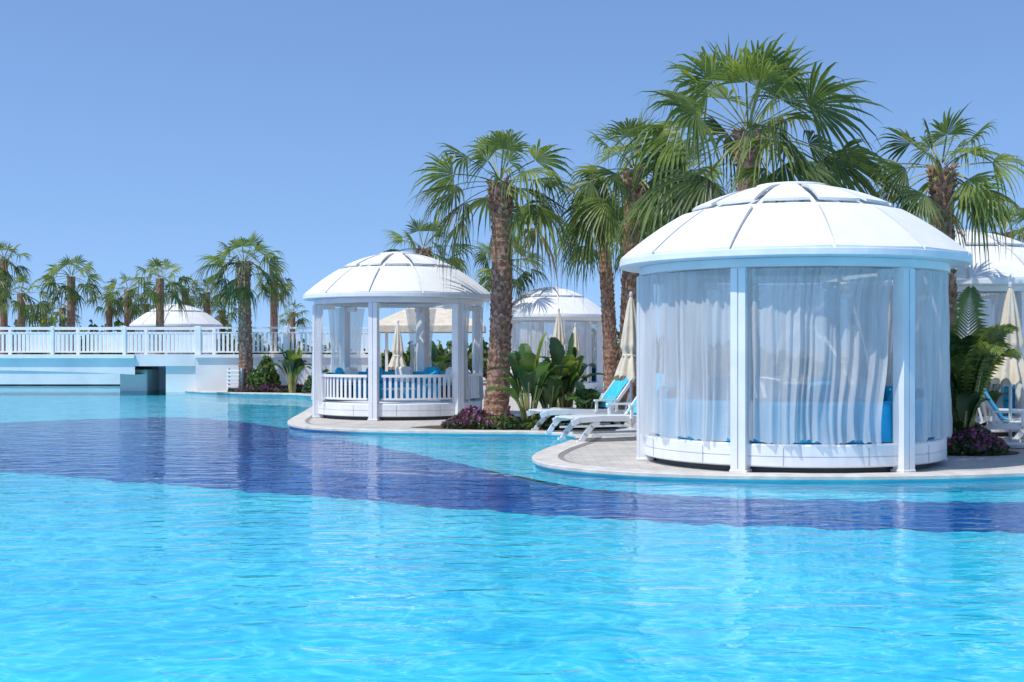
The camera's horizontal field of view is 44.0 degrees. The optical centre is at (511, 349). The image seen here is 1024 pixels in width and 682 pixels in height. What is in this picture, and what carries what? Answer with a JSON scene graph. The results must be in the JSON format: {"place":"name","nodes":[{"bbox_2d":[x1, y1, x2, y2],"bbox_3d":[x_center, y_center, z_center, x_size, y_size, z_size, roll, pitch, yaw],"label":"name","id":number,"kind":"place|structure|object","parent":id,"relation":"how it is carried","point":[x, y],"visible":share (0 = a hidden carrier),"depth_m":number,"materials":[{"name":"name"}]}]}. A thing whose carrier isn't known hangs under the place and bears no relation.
{"place":"outdoors","nodes":[
{"label":"outdoors","id":0,"kind":"place"},
{"bbox_2d":[0,384,1023,681],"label":"pool floor","id":1,"kind":"structure","parent":0,"point":[200,630],"depth_m":8.26,"materials":[{"name":"tile"}]},
{"bbox_2d":[0,417,1023,532],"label":"pool tile band","id":2,"kind":"object","parent":1,"relation":"on","point":[753,513],"visible":0.43,"depth_m":13.68,"materials":[{"name":"blue tile"}]},
{"bbox_2d":[0,385,1023,677],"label":"pool water","id":3,"kind":"structure","parent":0,"point":[170,437],"depth_m":15.03,"materials":[{"name":"blue liquid"}]},
{"bbox_2d":[0,0,1023,349],"label":"sky","id":4,"kind":"structure","parent":0,"point":[133,132],"materials":[{"name":"blue"}]},
{"bbox_2d":[203,350,1023,472],"bbox_3d":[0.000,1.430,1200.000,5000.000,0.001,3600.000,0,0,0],"label":"ground","id":5,"kind":"structure","parent":0,"point":[614,451],"depth_m":17.31,"materials":[{"name":"beige stone"}]},
{"bbox_2d":[0,270,14,316],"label":"fan palm","id":6,"kind":"object","parent":5,"relation":"on","point":[1,282],"visible":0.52,"depth_m":58.08,"materials":[{"name":"green plant"}]},
{"bbox_2d":[0,240,33,353],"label":"fan palm","id":7,"kind":"object","parent":5,"relation":"on","point":[4,262],"visible":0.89,"depth_m":59.83,"materials":[{"name":"green plant"}]},
{"bbox_2d":[0,273,54,353],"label":"fan palm","id":8,"kind":"object","parent":5,"relation":"on","point":[23,308],"visible":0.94,"depth_m":54.90,"materials":[{"name":"green plant"}]},
{"bbox_2d":[27,303,56,331],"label":"fan palm","id":9,"kind":"object","parent":5,"relation":"on","point":[48,320],"visible":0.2,"depth_m":71.83,"materials":[{"name":"green plant"}]},
{"bbox_2d":[0,370,119,385],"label":"garden wall","id":10,"kind":"structure","parent":5,"relation":"on","point":[9,377],"depth_m":53.00,"materials":[{"name":"white paint"}]},
{"bbox_2d":[44,297,82,331],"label":"fan palm","id":11,"kind":"object","parent":5,"relation":"on","point":[62,316],"visible":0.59,"depth_m":69.83,"materials":[{"name":"green plant"}]},
{"bbox_2d":[34,255,104,353],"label":"fan palm","id":12,"kind":"object","parent":5,"relation":"on","point":[73,297],"visible":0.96,"depth_m":55.85,"materials":[{"name":"green plant"}]},
{"bbox_2d":[86,284,123,353],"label":"fan palm","id":13,"kind":"object","parent":5,"relation":"on","point":[109,314],"visible":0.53,"depth_m":65.87,"materials":[{"name":"green plant"}]},
{"bbox_2d":[0,354,211,394],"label":"footbridge","id":14,"kind":"object","parent":5,"relation":"on","point":[173,373],"visible":0.67,"depth_m":44.60,"materials":[{"name":"white paint"}]},
{"bbox_2d":[0,326,197,354],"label":"balustrade","id":15,"kind":"object","parent":14,"relation":"on","point":[51,342],"visible":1,"depth_m":44.74,"materials":[{"name":"white paint"}]},
{"bbox_2d":[0,329,215,353],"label":"balustrade","id":16,"kind":"object","parent":14,"relation":"on","point":[78,330],"visible":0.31,"depth_m":47.39,"materials":[{"name":"white paint"}]},
{"bbox_2d":[100,272,155,353],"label":"fan palm","id":17,"kind":"object","parent":5,"relation":"on","point":[110,296],"visible":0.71,"depth_m":59.84,"materials":[{"name":"green plant"}]},
{"bbox_2d":[131,294,154,319],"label":"fan palm","id":18,"kind":"object","parent":5,"relation":"on","point":[149,308],"visible":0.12,"depth_m":65.78,"materials":[{"name":"green plant"}]},
{"bbox_2d":[120,257,198,353],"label":"fan palm","id":19,"kind":"object","parent":5,"relation":"on","point":[159,297],"visible":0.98,"depth_m":53.82,"materials":[{"name":"green plant"}]},
{"bbox_2d":[129,304,222,353],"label":"gazebo","id":20,"kind":"object","parent":5,"relation":"on","point":[198,317],"visible":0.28,"depth_m":57.57,"materials":[{"name":"white paint"}]},
{"bbox_2d":[165,274,209,311],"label":"fan palm","id":21,"kind":"object","parent":5,"relation":"on","point":[194,299],"visible":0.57,"depth_m":59.87,"materials":[{"name":"green plant"}]},
{"bbox_2d":[8,312,367,353],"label":"hedge","id":22,"kind":"object","parent":5,"relation":"on","point":[118,323],"visible":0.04,"depth_m":65.77,"materials":[{"name":"green plant"}]},
{"bbox_2d":[189,278,229,317],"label":"fan palm","id":23,"kind":"object","parent":5,"relation":"on","point":[206,308],"visible":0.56,"depth_m":65.85,"materials":[{"name":"green plant"}]},
{"bbox_2d":[210,301,237,344],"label":"fan palm","id":24,"kind":"object","parent":5,"relation":"on","point":[224,321],"visible":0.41,"depth_m":67.86,"materials":[{"name":"green plant"}]},
{"bbox_2d":[226,368,243,390],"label":"slatted steps","id":25,"kind":"structure","parent":5,"relation":"on","point":[228,382],"depth_m":42.83,"materials":[{"name":"white paint"}]},
{"bbox_2d":[193,230,291,387],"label":"fan palm","id":26,"kind":"object","parent":5,"relation":"on","point":[241,293],"visible":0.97,"depth_m":43.41,"materials":[{"name":"green plant"}]},
{"bbox_2d":[253,265,297,353],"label":"fan palm","id":27,"kind":"object","parent":5,"relation":"on","point":[274,317],"visible":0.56,"depth_m":57.86,"materials":[{"name":"green plant"}]},
{"bbox_2d":[195,354,380,389],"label":"retaining wall","id":28,"kind":"structure","parent":5,"relation":"on","point":[211,372],"depth_m":44.60,"materials":[{"name":"white paint"}]},
{"bbox_2d":[198,326,367,354],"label":"balustrade","id":29,"kind":"object","parent":28,"relation":"on","point":[286,339],"visible":0.66,"depth_m":44.74,"materials":[{"name":"white paint"}]},
{"bbox_2d":[265,346,311,392],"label":"banana plant","id":30,"kind":"object","parent":5,"relation":"on","point":[293,364],"visible":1,"depth_m":41.88,"materials":[{"name":"green plant"}]},
{"bbox_2d":[278,299,311,349],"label":"fan palm","id":31,"kind":"object","parent":5,"relation":"on","point":[292,317],"visible":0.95,"depth_m":74.85,"materials":[{"name":"green plant"}]},
{"bbox_2d":[301,369,329,393],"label":"shrub","id":32,"kind":"object","parent":5,"relation":"on","point":[307,386],"visible":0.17,"depth_m":40.82,"materials":[{"name":"green plant"}]},
{"bbox_2d":[303,252,490,420],"bbox_3d":[-2.436,-0.333,27.300,4.079,3.545,4.079,0,0,0],"label":"gazebo","id":33,"kind":"object","parent":5,"relation":"on","point":[419,388],"visible":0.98,"depth_m":26.21,"materials":[{"name":"white paint"}]},
{"bbox_2d":[388,320,406,369],"bbox_3d":[-3.247,0.291,36.006,0.574,2.278,0.572,0,0,0],"label":"closed parasol","id":34,"kind":"object","parent":5,"relation":"on","point":[397,358],"visible":0.93,"depth_m":35.90,"materials":[{"name":"fabric"}]},
{"bbox_2d":[367,308,485,370],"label":"beach pavilion","id":35,"kind":"structure","parent":5,"relation":"on","point":[442,322],"depth_m":50.55,"materials":[{"name":"white fabric"}]},
{"bbox_2d":[382,216,484,313],"bbox_3d":[-2.570,-1.306,38.060,3.150,5.572,2.995,0,0,-43],"label":"fan palm","id":36,"kind":"object","parent":5,"relation":"on","point":[457,265],"visible":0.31,"depth_m":37.95,"materials":[{"name":"green plant"}]},
{"bbox_2d":[431,341,451,371],"bbox_3d":[-1.969,0.589,33.880,1.347,1.685,1.324,0,0,0],"label":"banana plant","id":37,"kind":"object","parent":5,"relation":"on","point":[443,363],"visible":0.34,"depth_m":33.79,"materials":[{"name":"green plant"}]},
{"bbox_2d":[403,129,583,414],"bbox_3d":[-0.312,-1.452,25.059,3.548,5.863,3.696,0,0,0],"label":"fan palm","id":38,"kind":"object","parent":5,"relation":"on","point":[504,220],"visible":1,"depth_m":24.83,"materials":[{"name":"green plant"}]},
{"bbox_2d":[381,331,619,379],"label":"hedge","id":39,"kind":"object","parent":5,"relation":"on","point":[439,347],"visible":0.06,"depth_m":57.51,"materials":[{"name":"green plant"}]},
{"bbox_2d":[471,233,550,385],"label":"fan palm","id":40,"kind":"object","parent":5,"relation":"on","point":[481,255],"visible":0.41,"depth_m":41.91,"materials":[{"name":"green plant"}]},
{"bbox_2d":[510,287,603,392],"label":"gazebo","id":41,"kind":"object","parent":5,"relation":"on","point":[533,322],"visible":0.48,"depth_m":41.64,"materials":[{"name":"white paint"}]},
{"bbox_2d":[550,308,565,361],"bbox_3d":[1.218,0.170,33.006,0.560,2.520,0.572,0,0,0],"label":"closed parasol","id":42,"kind":"object","parent":5,"relation":"on","point":[558,333],"visible":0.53,"depth_m":32.92,"materials":[{"name":"fabric"}]},
{"bbox_2d":[573,323,579,388],"bbox_3d":[1.800,0.333,36.000,0.560,2.195,0.560,0,0,0],"label":"closed parasol","id":43,"kind":"object","parent":5,"relation":"on","point":[576,342],"visible":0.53,"depth_m":35.92,"materials":[{"name":"fabric"}]},
{"bbox_2d":[526,377,636,434],"bbox_3d":[1.260,0.919,22.367,1.900,1.093,0.799,0,0,-20],"label":"sun lounger","id":44,"kind":"object","parent":5,"relation":"on","point":[615,391],"visible":0.69,"depth_m":22.25,"materials":[{"name":"plastic"}]},
{"bbox_2d":[566,381,604,429],"bbox_3d":[1.424,0.998,22.596,0.923,0.869,0.745,0,0,0],"label":"banana plant","id":45,"kind":"object","parent":5,"relation":"on","point":[584,397],"visible":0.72,"depth_m":22.48,"materials":[{"name":"green plant"}]},
{"bbox_2d":[546,193,642,392],"bbox_3d":[2.416,-1.433,33.076,2.701,5.825,2.866,0,0,-11],"label":"fan palm","id":46,"kind":"object","parent":5,"relation":"on","point":[610,338],"visible":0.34,"depth_m":32.87,"materials":[{"name":"green plant"}]},
{"bbox_2d":[552,396,636,441],"bbox_3d":[1.643,0.919,20.170,1.900,1.093,0.799,0,0,-24],"label":"sun lounger","id":47,"kind":"object","parent":5,"relation":"on","point":[630,414],"visible":0.43,"depth_m":19.88,"materials":[{"name":"plastic"}]},
{"bbox_2d":[185,390,1023,480],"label":"pool coping","id":48,"kind":"object","parent":5,"relation":"on","point":[551,457],"visible":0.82,"depth_m":14.88,"materials":[{"name":"stone"}]},
{"bbox_2d":[614,292,636,433],"bbox_3d":[2.012,0.218,21.498,0.607,2.423,0.580,0,0,24],"label":"closed parasol","id":49,"kind":"object","parent":5,"relation":"on","point":[627,366],"visible":0.84,"depth_m":21.39,"materials":[{"name":"fabric"}]},
{"bbox_2d":[548,108,727,421],"bbox_3d":[2.473,-1.717,25.357,3.546,6.395,3.460,0,0,31],"label":"fan palm","id":50,"kind":"object","parent":5,"relation":"on","point":[594,212],"visible":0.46,"depth_m":25.29,"materials":[{"name":"green plant"}]},
{"bbox_2d":[263,392,1020,455],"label":"planting soil","id":51,"kind":"structure","parent":5,"relation":"on","point":[950,453],"depth_m":22.68,"materials":[{"name":"brown soil"}]},
{"bbox_2d":[245,354,280,391],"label":"shrub","id":52,"kind":"object","parent":51,"relation":"on","point":[261,374],"visible":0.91,"depth_m":42.59,"materials":[{"name":"green plant"}]},
{"bbox_2d":[227,382,310,392],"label":"flower bed","id":53,"kind":"object","parent":51,"relation":"on","point":[266,387],"visible":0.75,"depth_m":42.24,"materials":[{"name":"purple plant"}]},
{"bbox_2d":[440,405,519,428],"bbox_3d":[-0.540,1.237,23.203,1.571,0.456,1.147,0,0,0],"label":"flower bed","id":54,"kind":"object","parent":51,"relation":"on","point":[474,416],"visible":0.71,"depth_m":22.89,"materials":[{"name":"purple plant"}]},
{"bbox_2d":[484,334,580,428],"bbox_3d":[0.384,0.569,22.773,1.739,1.727,1.332,0,0,0],"label":"banana plant","id":55,"kind":"object","parent":51,"relation":"on","point":[531,374],"visible":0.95,"depth_m":22.66,"materials":[{"name":"green plant"}]},
{"bbox_2d":[488,413,577,429],"bbox_3d":[0.353,1.286,23.002,1.845,0.352,1.250,0,0,0],"label":"flower bed","id":56,"kind":"object","parent":51,"relation":"on","point":[517,424],"visible":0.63,"depth_m":22.59,"materials":[{"name":"green plant"}]},
{"bbox_2d":[522,363,565,428],"bbox_3d":[0.660,0.831,22.858,0.732,1.200,0.990,0,0,-19],"label":"banana plant","id":57,"kind":"object","parent":51,"relation":"on","point":[551,395],"visible":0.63,"depth_m":22.83,"materials":[{"name":"green plant"}]},
{"bbox_2d":[539,333,605,414],"bbox_3d":[1.026,0.555,23.738,1.419,1.754,1.143,0,0,0],"label":"banana plant","id":58,"kind":"object","parent":51,"relation":"on","point":[570,377],"visible":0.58,"depth_m":23.54,"materials":[{"name":"green plant"}]},
{"bbox_2d":[568,397,625,428],"bbox_3d":[1.553,1.162,23.290,1.058,0.628,0.902,0,0,0],"label":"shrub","id":59,"kind":"object","parent":51,"relation":"on","point":[613,423],"visible":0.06,"depth_m":22.99,"materials":[{"name":"green plant"}]},
{"bbox_2d":[951,392,989,453],"bbox_3d":[6.222,0.981,17.495,0.701,0.901,0.591,0,0,0],"label":"banana plant","id":60,"kind":"object","parent":51,"relation":"on","point":[967,404],"visible":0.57,"depth_m":17.35,"materials":[{"name":"green plant"}]},
{"bbox_2d":[947,424,1010,455],"bbox_3d":[6.213,1.236,17.510,1.240,0.438,1.058,0,0,0],"label":"flower bed","id":61,"kind":"object","parent":51,"relation":"on","point":[978,440],"visible":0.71,"depth_m":17.14,"materials":[{"name":"purple plant"}]},
{"bbox_2d":[949,286,1023,451],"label":"areca palm","id":62,"kind":"object","parent":51,"relation":"on","point":[977,354],"visible":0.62,"depth_m":17.40,"materials":[{"name":"green plant"}]},
{"bbox_2d":[612,142,728,240],"bbox_3d":[4.201,-1.814,30.040,3.564,6.588,3.462,0,0,-45],"label":"fan palm","id":63,"kind":"object","parent":5,"relation":"on","point":[713,172],"visible":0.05,"depth_m":29.59,"materials":[{"name":"green plant"}]},
{"bbox_2d":[598,32,905,297],"bbox_3d":[3.579,-1.829,20.181,4.477,6.618,4.815,0,0,-30],"label":"fan palm","id":64,"kind":"object","parent":5,"relation":"on","point":[678,194],"visible":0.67,"depth_m":19.46,"materials":[{"name":"green plant"}]},
{"bbox_2d":[619,181,972,472],"bbox_3d":[3.608,-0.357,16.400,4.420,3.595,4.420,0,0,0],"label":"gazebo","id":65,"kind":"object","parent":5,"relation":"on","point":[759,349],"visible":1,"depth_m":14.70,"materials":[{"name":"white paint"}]},
{"bbox_2d":[869,102,1023,334],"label":"fan palm","id":66,"kind":"object","parent":5,"relation":"on","point":[938,208],"visible":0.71,"depth_m":19.02,"materials":[{"name":"green plant"}]},
{"bbox_2d":[892,229,1023,435],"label":"gazebo","id":67,"kind":"object","parent":5,"relation":"on","point":[992,287],"visible":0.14,"depth_m":20.80,"materials":[{"name":"white paint"}]},
{"bbox_2d":[976,388,1023,444],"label":"sun lounger","id":68,"kind":"object","parent":5,"relation":"on","point":[1000,423],"visible":0.56,"depth_m":18.08,"materials":[{"name":"plastic"}]},
{"bbox_2d":[980,204,1023,245],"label":"fan palm","id":69,"kind":"object","parent":5,"relation":"on","point":[1008,234],"visible":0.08,"depth_m":31.85,"materials":[{"name":"green plant"}]},
{"bbox_2d":[990,282,1023,447],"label":"closed parasol","id":70,"kind":"object","parent":5,"relation":"on","point":[1010,371],"visible":0.69,"depth_m":18.49,"materials":[{"name":"fabric"}]},
{"bbox_2d":[1009,208,1023,246],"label":"fan palm","id":71,"kind":"object","parent":5,"relation":"on","point":[1015,233],"visible":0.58,"depth_m":30.40,"materials":[{"name":"green plant"}]},
{"bbox_2d":[1012,384,1023,438],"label":"sun lounger","id":72,"kind":"object","parent":5,"relation":"on","point":[1019,434],"visible":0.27,"depth_m":20.06,"materials":[{"name":"plastic"}]},
{"bbox_2d":[977,381,1008,415],"bbox_3d":[7.851,0.885,20.993,0.861,1.092,0.934,0,0,19],"label":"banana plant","id":73,"kind":"object","parent":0,"point":[995,395],"visible":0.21,"depth_m":20.73,"materials":[{"name":"green plant"}]}
]}

